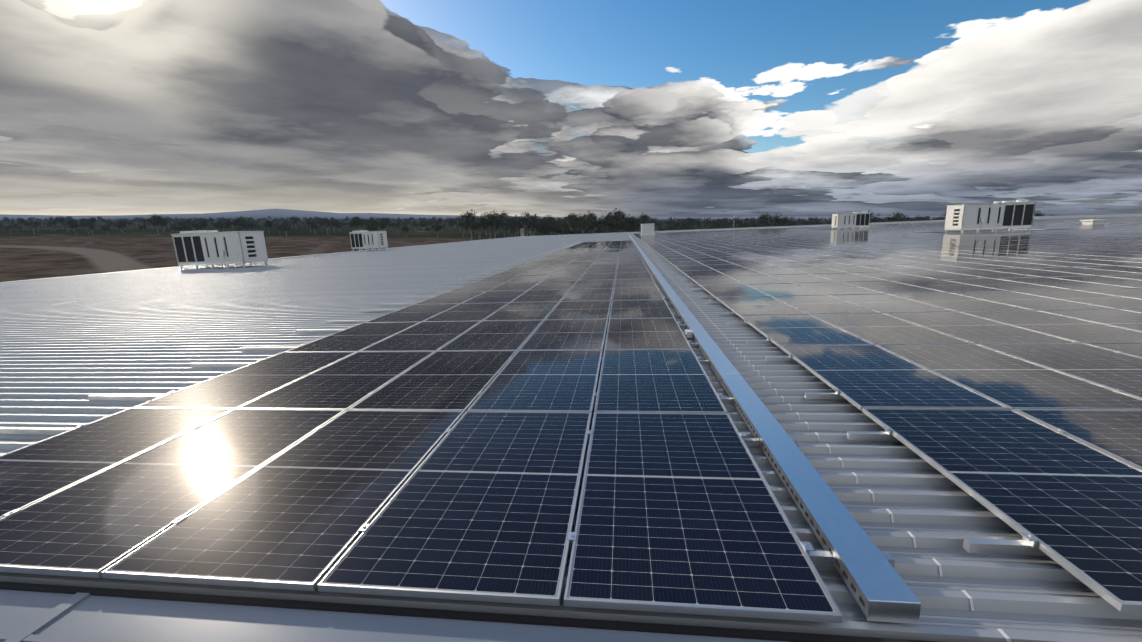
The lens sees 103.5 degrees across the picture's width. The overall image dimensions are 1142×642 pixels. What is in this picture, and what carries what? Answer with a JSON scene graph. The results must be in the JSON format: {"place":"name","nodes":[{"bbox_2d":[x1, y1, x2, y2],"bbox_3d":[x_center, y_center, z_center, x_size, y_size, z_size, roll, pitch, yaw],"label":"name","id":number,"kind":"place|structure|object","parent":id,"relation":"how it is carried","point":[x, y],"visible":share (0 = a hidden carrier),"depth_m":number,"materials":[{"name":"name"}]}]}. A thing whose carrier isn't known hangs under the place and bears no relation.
{"place":"outdoors","nodes":[
{"label":"outdoors","id":0,"kind":"place"},
{"bbox_2d":[0,209,945,281],"bbox_3d":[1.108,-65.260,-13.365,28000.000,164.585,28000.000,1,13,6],"label":"ground","id":1,"kind":"structure","parent":0,"point":[41,253],"depth_m":288.56,"materials":[{"name":"brown soil"}]},
{"bbox_2d":[3,224,13,235],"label":"tree","id":2,"kind":"object","parent":1,"relation":"on","point":[10,227],"visible":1,"depth_m":367.38,"materials":[{"name":"green plant"}]},
{"bbox_2d":[24,221,37,233],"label":"tree","id":3,"kind":"object","parent":1,"relation":"on","point":[31,223],"visible":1,"depth_m":395.01,"materials":[{"name":"green plant"}]},
{"bbox_2d":[45,221,55,231],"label":"tree","id":4,"kind":"object","parent":1,"relation":"on","point":[48,224],"visible":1,"depth_m":464.44,"materials":[{"name":"green plant"}]},
{"bbox_2d":[56,216,65,228],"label":"tree","id":5,"kind":"object","parent":1,"relation":"on","point":[61,219],"visible":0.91,"depth_m":568.45,"materials":[{"name":"green plant"}]},
{"bbox_2d":[67,217,76,231],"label":"tree","id":6,"kind":"object","parent":1,"relation":"on","point":[72,221],"visible":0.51,"depth_m":457.88,"materials":[{"name":"green plant"}]},
{"bbox_2d":[66,220,81,234],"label":"tree","id":7,"kind":"object","parent":1,"relation":"on","point":[74,223],"visible":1,"depth_m":364.35,"materials":[{"name":"green plant"}]},
{"bbox_2d":[79,219,94,234],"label":"tree","id":8,"kind":"object","parent":1,"relation":"on","point":[85,226],"visible":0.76,"depth_m":383.01,"materials":[{"name":"green plant"}]},
{"bbox_2d":[83,223,94,234],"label":"tree","id":9,"kind":"object","parent":1,"relation":"on","point":[92,227],"visible":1,"depth_m":371.85,"materials":[{"name":"green plant"}]},
{"bbox_2d":[86,218,96,230],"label":"tree","id":10,"kind":"object","parent":1,"relation":"on","point":[93,220],"visible":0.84,"depth_m":477.47,"materials":[{"name":"green plant"}]},
{"bbox_2d":[101,225,109,235],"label":"tree","id":11,"kind":"object","parent":1,"relation":"on","point":[103,227],"visible":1,"depth_m":349.12,"materials":[{"name":"green plant"}]},
{"bbox_2d":[117,221,126,233],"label":"tree","id":12,"kind":"object","parent":1,"relation":"on","point":[123,224],"visible":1,"depth_m":391.97,"materials":[{"name":"green plant"}]},
{"bbox_2d":[138,224,146,233],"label":"tree","id":13,"kind":"object","parent":1,"relation":"on","point":[142,227],"visible":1,"depth_m":372.92,"materials":[{"name":"green plant"}]},
{"bbox_2d":[150,214,162,234],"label":"tree","id":14,"kind":"object","parent":1,"relation":"on","point":[157,218],"visible":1,"depth_m":358.17,"materials":[{"name":"green plant"}]},
{"bbox_2d":[158,215,166,232],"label":"tree","id":15,"kind":"object","parent":1,"relation":"on","point":[164,221],"visible":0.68,"depth_m":425.80,"materials":[{"name":"green plant"}]},
{"bbox_2d":[171,225,179,232],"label":"tree","id":16,"kind":"object","parent":1,"relation":"on","point":[176,228],"visible":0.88,"depth_m":348.92,"materials":[{"name":"green plant"}]},
{"bbox_2d":[178,223,191,230],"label":"tree","id":17,"kind":"object","parent":1,"relation":"on","point":[185,228],"visible":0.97,"depth_m":330.24,"materials":[{"name":"green plant"}]},
{"bbox_2d":[186,220,197,230],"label":"tree","id":18,"kind":"object","parent":1,"relation":"on","point":[192,225],"visible":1,"depth_m":367.69,"materials":[{"name":"green plant"}]},
{"bbox_2d":[199,220,207,229],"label":"tree","id":19,"kind":"object","parent":1,"relation":"on","point":[203,224],"visible":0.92,"depth_m":401.90,"materials":[{"name":"green plant"}]},
{"bbox_2d":[210,220,222,231],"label":"tree","id":20,"kind":"object","parent":1,"relation":"on","point":[217,224],"visible":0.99,"depth_m":366.15,"materials":[{"name":"green plant"}]},
{"bbox_2d":[222,220,232,230],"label":"tree","id":21,"kind":"object","parent":1,"relation":"on","point":[228,224],"visible":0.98,"depth_m":368.93,"materials":[{"name":"green plant"}]},
{"bbox_2d":[232,218,240,227],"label":"tree","id":22,"kind":"object","parent":1,"relation":"on","point":[235,221],"visible":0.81,"depth_m":406.11,"materials":[{"name":"green plant"}]},
{"bbox_2d":[235,219,247,230],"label":"tree","id":23,"kind":"object","parent":1,"relation":"on","point":[241,225],"visible":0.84,"depth_m":342.24,"materials":[{"name":"green plant"}]},
{"bbox_2d":[242,220,254,230],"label":"tree","id":24,"kind":"object","parent":1,"relation":"on","point":[250,225],"visible":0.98,"depth_m":342.05,"materials":[{"name":"green plant"}]},
{"bbox_2d":[264,219,272,234],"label":"tree","id":25,"kind":"object","parent":1,"relation":"on","point":[268,222],"visible":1,"depth_m":362.01,"materials":[{"name":"green plant"}]},
{"bbox_2d":[273,223,281,234],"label":"tree","id":26,"kind":"object","parent":1,"relation":"on","point":[280,227],"visible":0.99,"depth_m":329.47,"materials":[{"name":"green plant"}]},
{"bbox_2d":[281,225,289,235],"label":"tree","id":27,"kind":"object","parent":1,"relation":"on","point":[286,229],"visible":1,"depth_m":318.85,"materials":[{"name":"green plant"}]},
{"bbox_2d":[290,216,298,225],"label":"tree","id":28,"kind":"object","parent":1,"relation":"on","point":[294,219],"visible":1,"depth_m":544.10,"materials":[{"name":"green plant"}]},
{"bbox_2d":[305,218,313,231],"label":"tree","id":29,"kind":"object","parent":1,"relation":"on","point":[309,222],"visible":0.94,"depth_m":442.65,"materials":[{"name":"green plant"}]},
{"bbox_2d":[321,218,333,234],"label":"tree","id":30,"kind":"object","parent":1,"relation":"on","point":[326,223],"visible":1,"depth_m":351.65,"materials":[{"name":"green plant"}]},
{"bbox_2d":[330,220,337,231],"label":"tree","id":31,"kind":"object","parent":1,"relation":"on","point":[335,223],"visible":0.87,"depth_m":424.25,"materials":[{"name":"green plant"}]},
{"bbox_2d":[349,217,360,230],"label":"tree","id":32,"kind":"object","parent":1,"relation":"on","point":[355,223],"visible":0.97,"depth_m":327.38,"materials":[{"name":"green plant"}]},
{"bbox_2d":[367,217,377,227],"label":"tree","id":33,"kind":"object","parent":1,"relation":"on","point":[374,222],"visible":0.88,"depth_m":324.86,"materials":[{"name":"green plant"}]},
{"bbox_2d":[378,223,386,230],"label":"tree","id":34,"kind":"object","parent":1,"relation":"on","point":[382,226],"visible":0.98,"depth_m":350.39,"materials":[{"name":"green plant"}]},
{"bbox_2d":[380,216,388,229],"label":"tree","id":35,"kind":"object","parent":1,"relation":"on","point":[384,220],"visible":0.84,"depth_m":426.71,"materials":[{"name":"green plant"}]},
{"bbox_2d":[401,224,409,233],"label":"tree","id":36,"kind":"object","parent":1,"relation":"on","point":[405,228],"visible":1,"depth_m":307.01,"materials":[{"name":"green plant"}]},
{"bbox_2d":[419,220,425,231],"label":"tree","id":37,"kind":"object","parent":1,"relation":"on","point":[421,223],"visible":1,"depth_m":419.71,"materials":[{"name":"green plant"}]},
{"bbox_2d":[430,223,441,236],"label":"tree","id":38,"kind":"object","parent":1,"relation":"on","point":[438,227],"visible":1,"depth_m":300.35,"materials":[{"name":"green plant"}]},
{"bbox_2d":[456,216,467,236],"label":"tree","id":39,"kind":"object","parent":1,"relation":"on","point":[460,223],"visible":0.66,"depth_m":314.72,"materials":[{"name":"green plant"}]},
{"bbox_2d":[0,220,930,282],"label":"warehouse walls","id":40,"kind":"structure","parent":1,"relation":"on","point":[316,254],"depth_m":40.42,"materials":[{"name":"grey metal"}]},
{"bbox_2d":[0,214,1141,641],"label":"roof sheet","id":41,"kind":"object","parent":40,"relation":"on","point":[70,344],"visible":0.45,"depth_m":5.08,"materials":[{"name":"grey metal"}]},
{"bbox_2d":[171,230,267,269],"bbox_3d":[-24.218,-5.006,31.245,5.130,2.579,2.300,-1,12,7],"label":"rooftop unit","id":42,"kind":"object","parent":41,"relation":"on","point":[196,248],"visible":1,"depth_m":30.32,"materials":[{"name":"metal"}]},
{"bbox_2d":[210,249,378,265],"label":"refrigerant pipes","id":43,"kind":"object","parent":41,"relation":"on","point":[283,258],"visible":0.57,"depth_m":44.93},
{"bbox_2d":[349,230,387,250],"bbox_3d":[-26.000,-10.395,58.093,3.930,2.579,2.300,-1,12,7],"label":"rooftop unit","id":44,"kind":"object","parent":41,"relation":"on","point":[363,239],"visible":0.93,"depth_m":57.16,"materials":[{"name":"metal"}]},
{"bbox_2d":[0,582,938,641],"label":"barge capping","id":45,"kind":"object","parent":41,"relation":"on","point":[29,612],"visible":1,"depth_m":1.98,"materials":[{"name":"paint"}]},
{"bbox_2d":[0,230,1047,567],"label":"mounting rails","id":46,"kind":"object","parent":41,"relation":"on","point":[976,546],"visible":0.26,"depth_m":4.92,"materials":[{"name":"metal"}]},
{"bbox_2d":[2,245,1136,554],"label":"panel clamps","id":47,"kind":"object","parent":41,"relation":"on","point":[1028,539],"visible":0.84,"depth_m":3.56,"materials":[{"name":"metal"}]},
{"bbox_2d":[0,249,1141,622],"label":"solar panels","id":48,"kind":"object","parent":41,"relation":"on","point":[680,509],"visible":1,"depth_m":3.40,"materials":[{"name":"blue glass"}]},
{"bbox_2d":[641,223,654,234],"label":"rooftop box","id":49,"kind":"object","parent":41,"relation":"on","point":[647,229],"visible":0.95,"depth_m":84.33,"materials":[{"name":"metal"}]},
{"bbox_2d":[631,240,692,337],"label":"junction boxes","id":50,"kind":"object","parent":41,"relation":"on","point":[688,333],"visible":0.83,"depth_m":6.59,"materials":[{"name":"grey plastic"}]},
{"bbox_2d":[629,236,920,623],"bbox_3d":[6.122,-7.289,42.673,0.250,0.109,83.928,-1,12,7],"label":"cable tray","id":51,"kind":"object","parent":41,"relation":"on","point":[878,588],"visible":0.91,"depth_m":2.51,"materials":[{"name":"metal"}]},
{"bbox_2d":[644,249,1010,641],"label":"rib end closures","id":52,"kind":"object","parent":41,"relation":"on","point":[1007,637],"visible":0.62,"depth_m":2.75,"materials":[{"name":"plastic"}]},
{"bbox_2d":[528,216,1141,262],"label":"solar panels","id":53,"kind":"object","parent":41,"relation":"on","point":[1116,237],"visible":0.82,"depth_m":30.42,"materials":[{"name":"glass"}]},
{"bbox_2d":[831,211,870,228],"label":"rooftop unit","id":54,"kind":"object","parent":41,"relation":"on","point":[855,219],"visible":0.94,"depth_m":69.44,"materials":[{"name":"metal"}]},
{"bbox_2d":[944,200,1036,232],"bbox_3d":[35.894,-8.957,38.790,5.530,2.579,2.300,-1,12,7],"label":"rooftop unit","id":55,"kind":"object","parent":41,"relation":"on","point":[1010,215],"visible":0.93,"depth_m":37.84,"materials":[{"name":"metal"}]},
{"bbox_2d":[1080,219,1107,223],"bbox_3d":[53.631,-10.147,46.228,1.340,0.550,1.340,-1,12,7],"label":"roof vent","id":56,"kind":"object","parent":41,"relation":"on","point":[1098,221],"visible":0.79,"depth_m":45.74,"materials":[{"name":"white metal"}]},
{"bbox_2d":[459,209,477,240],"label":"tree","id":57,"kind":"object","parent":1,"relation":"on","point":[470,219],"visible":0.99,"depth_m":232.72,"materials":[{"name":"green plant"}]},
{"bbox_2d":[473,216,485,239],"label":"tree","id":58,"kind":"object","parent":1,"relation":"on","point":[480,223],"visible":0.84,"depth_m":267.63,"materials":[{"name":"green plant"}]},
{"bbox_2d":[480,212,497,238],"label":"tree","id":59,"kind":"object","parent":1,"relation":"on","point":[485,220],"visible":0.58,"depth_m":270.74,"materials":[{"name":"green plant"}]},
{"bbox_2d":[486,211,504,238],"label":"tree","id":60,"kind":"object","parent":1,"relation":"on","point":[493,219],"visible":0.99,"depth_m":258.12,"materials":[{"name":"green plant"}]},
{"bbox_2d":[495,217,509,237],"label":"tree","id":61,"kind":"object","parent":1,"relation":"on","point":[503,226],"visible":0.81,"depth_m":259.61,"materials":[{"name":"green plant"}]},
{"bbox_2d":[497,211,509,225],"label":"tree","id":62,"kind":"object","parent":1,"relation":"on","point":[504,215],"visible":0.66,"depth_m":307.86,"materials":[{"name":"green plant"}]},
{"bbox_2d":[504,221,516,236],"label":"tree","id":63,"kind":"object","parent":1,"relation":"on","point":[511,226],"visible":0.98,"depth_m":245.03,"materials":[{"name":"green plant"}]},
{"bbox_2d":[509,215,524,236],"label":"tree","id":64,"kind":"object","parent":1,"relation":"on","point":[517,231],"visible":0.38,"depth_m":260.98,"materials":[{"name":"green plant"}]},
{"bbox_2d":[514,213,532,235],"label":"tree","id":65,"kind":"object","parent":1,"relation":"on","point":[519,220],"visible":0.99,"depth_m":242.21,"materials":[{"name":"green plant"}]},
{"bbox_2d":[526,214,539,235],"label":"tree","id":66,"kind":"object","parent":1,"relation":"on","point":[532,223],"visible":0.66,"depth_m":252.05,"materials":[{"name":"green plant"}]},
{"bbox_2d":[534,217,549,234],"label":"tree","id":67,"kind":"object","parent":1,"relation":"on","point":[543,225],"visible":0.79,"depth_m":225.28,"materials":[{"name":"green plant"}]},
{"bbox_2d":[536,219,550,233],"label":"tree","id":68,"kind":"object","parent":1,"relation":"on","point":[547,228],"visible":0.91,"depth_m":224.91,"materials":[{"name":"green plant"}]},
{"bbox_2d":[539,217,555,234],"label":"tree","id":69,"kind":"object","parent":1,"relation":"on","point":[547,219],"visible":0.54,"depth_m":230.31,"materials":[{"name":"green plant"}]},
{"bbox_2d":[551,220,561,234],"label":"tree","id":70,"kind":"object","parent":1,"relation":"on","point":[557,229],"visible":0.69,"depth_m":237.82,"materials":[{"name":"green plant"}]},
{"bbox_2d":[555,215,576,233],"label":"tree","id":71,"kind":"object","parent":1,"relation":"on","point":[567,221],"visible":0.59,"depth_m":229.55,"materials":[{"name":"green plant"}]},
{"bbox_2d":[561,224,574,234],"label":"tree","id":72,"kind":"object","parent":1,"relation":"on","point":[568,230],"visible":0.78,"depth_m":216.48,"materials":[{"name":"green plant"}]},
{"bbox_2d":[562,213,579,229],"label":"tree","id":73,"kind":"object","parent":1,"relation":"on","point":[575,217],"visible":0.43,"depth_m":257.45,"materials":[{"name":"green plant"}]},
{"bbox_2d":[574,214,583,227],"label":"tree","id":74,"kind":"object","parent":1,"relation":"on","point":[579,216],"visible":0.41,"depth_m":259.57,"materials":[{"name":"green plant"}]},
{"bbox_2d":[573,217,590,233],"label":"tree","id":75,"kind":"object","parent":1,"relation":"on","point":[578,225],"visible":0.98,"depth_m":205.86,"materials":[{"name":"green plant"}]},
{"bbox_2d":[577,214,594,231],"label":"tree","id":76,"kind":"object","parent":1,"relation":"on","point":[588,220],"visible":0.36,"depth_m":236.47,"materials":[{"name":"green plant"}]},
{"bbox_2d":[583,220,592,233],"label":"tree","id":77,"kind":"object","parent":1,"relation":"on","point":[590,228],"visible":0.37,"depth_m":229.70,"materials":[{"name":"green plant"}]},
{"bbox_2d":[581,211,597,231],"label":"tree","id":78,"kind":"object","parent":1,"relation":"on","point":[594,215],"visible":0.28,"depth_m":284.78,"materials":[{"name":"green plant"}]},
{"bbox_2d":[593,220,598,232],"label":"tree","id":79,"kind":"object","parent":1,"relation":"on","point":[595,223],"visible":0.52,"depth_m":287.20,"materials":[{"name":"green plant"}]},
{"bbox_2d":[594,227,604,232],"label":"tree","id":80,"kind":"object","parent":1,"relation":"on","point":[598,230],"visible":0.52,"depth_m":217.32,"materials":[{"name":"green plant"}]},
{"bbox_2d":[596,213,611,230],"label":"tree","id":81,"kind":"object","parent":1,"relation":"on","point":[601,221],"visible":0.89,"depth_m":220.49,"materials":[{"name":"green plant"}]},
{"bbox_2d":[600,226,613,232],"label":"tree","id":82,"kind":"object","parent":1,"relation":"on","point":[609,228],"visible":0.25,"depth_m":197.30,"materials":[{"name":"green plant"}]},
{"bbox_2d":[601,208,626,229],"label":"tree","id":83,"kind":"object","parent":1,"relation":"on","point":[619,213],"visible":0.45,"depth_m":239.91,"materials":[{"name":"green plant"}]},
{"bbox_2d":[607,214,625,232],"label":"tree","id":84,"kind":"object","parent":1,"relation":"on","point":[617,224],"visible":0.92,"depth_m":219.63,"materials":[{"name":"green plant"}]},
{"bbox_2d":[619,214,638,231],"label":"tree","id":85,"kind":"object","parent":1,"relation":"on","point":[630,222],"visible":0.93,"depth_m":210.30,"materials":[{"name":"green plant"}]},
{"bbox_2d":[633,221,642,231],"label":"tree","id":86,"kind":"object","parent":1,"relation":"on","point":[636,228],"visible":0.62,"depth_m":233.42,"materials":[{"name":"green plant"}]},
{"bbox_2d":[636,212,650,223],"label":"tree","id":87,"kind":"object","parent":1,"relation":"on","point":[644,218],"visible":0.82,"depth_m":303.57,"materials":[{"name":"green plant"}]},
{"bbox_2d":[664,221,678,229],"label":"tree","id":88,"kind":"object","parent":1,"relation":"on","point":[673,223],"visible":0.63,"depth_m":261.62,"materials":[{"name":"green plant"}]},
{"bbox_2d":[675,218,685,227],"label":"tree","id":89,"kind":"object","parent":1,"relation":"on","point":[678,224],"visible":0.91,"depth_m":307.72,"materials":[{"name":"green plant"}]},
{"bbox_2d":[682,222,696,229],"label":"tree","id":90,"kind":"object","parent":1,"relation":"on","point":[689,224],"visible":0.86,"depth_m":267.21,"materials":[{"name":"green plant"}]},
{"bbox_2d":[709,221,718,228],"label":"tree","id":91,"kind":"object","parent":1,"relation":"on","point":[713,223],"visible":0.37,"depth_m":249.28,"materials":[{"name":"green plant"}]},
{"bbox_2d":[712,220,727,228],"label":"tree","id":92,"kind":"object","parent":1,"relation":"on","point":[719,226],"visible":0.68,"depth_m":238.02,"materials":[{"name":"green plant"}]},
{"bbox_2d":[728,219,743,227],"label":"tree","id":93,"kind":"object","parent":1,"relation":"on","point":[733,223],"visible":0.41,"depth_m":192.65,"materials":[{"name":"green plant"}]},
{"bbox_2d":[731,216,742,226],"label":"tree","id":94,"kind":"object","parent":1,"relation":"on","point":[741,222],"visible":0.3,"depth_m":273.09,"materials":[{"name":"green plant"}]},
{"bbox_2d":[745,220,759,227],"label":"tree","id":95,"kind":"object","parent":1,"relation":"on","point":[747,226],"visible":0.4,"depth_m":230.44,"materials":[{"name":"green plant"}]},
{"bbox_2d":[746,217,760,226],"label":"tree","id":96,"kind":"object","parent":1,"relation":"on","point":[750,219],"visible":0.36,"depth_m":273.14,"materials":[{"name":"green plant"}]},
{"bbox_2d":[758,212,774,226],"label":"tree","id":97,"kind":"object","parent":1,"relation":"on","point":[764,217],"visible":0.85,"depth_m":283.32,"materials":[{"name":"green plant"}]},
{"bbox_2d":[767,214,788,226],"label":"tree","id":98,"kind":"object","parent":1,"relation":"on","point":[776,219],"visible":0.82,"depth_m":223.22,"materials":[{"name":"green plant"}]},
{"bbox_2d":[804,217,818,224],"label":"tree","id":99,"kind":"object","parent":1,"relation":"on","point":[812,222],"visible":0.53,"depth_m":274.39,"materials":[{"name":"green plant"}]},
{"bbox_2d":[871,213,884,221],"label":"tree","id":100,"kind":"object","parent":1,"relation":"on","point":[876,218],"visible":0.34,"depth_m":305.60,"materials":[{"name":"green plant"}]},
{"bbox_2d":[884,212,902,221],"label":"tree","id":101,"kind":"object","parent":1,"relation":"on","point":[895,219],"visible":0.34,"depth_m":180.51,"materials":[{"name":"green plant"}]},
{"bbox_2d":[910,215,927,220],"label":"tree","id":102,"kind":"object","parent":1,"relation":"on","point":[921,218],"visible":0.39,"depth_m":330.85,"materials":[{"name":"green plant"}]},
{"bbox_2d":[1034,211,1044,215],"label":"tree","id":103,"kind":"object","parent":1,"relation":"on","point":[1038,214],"visible":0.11,"depth_m":238.45,"materials":[{"name":"green plant"}]},
{"bbox_2d":[0,0,1141,216],"label":"sky","id":104,"kind":"structure","parent":0,"point":[555,108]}
]}

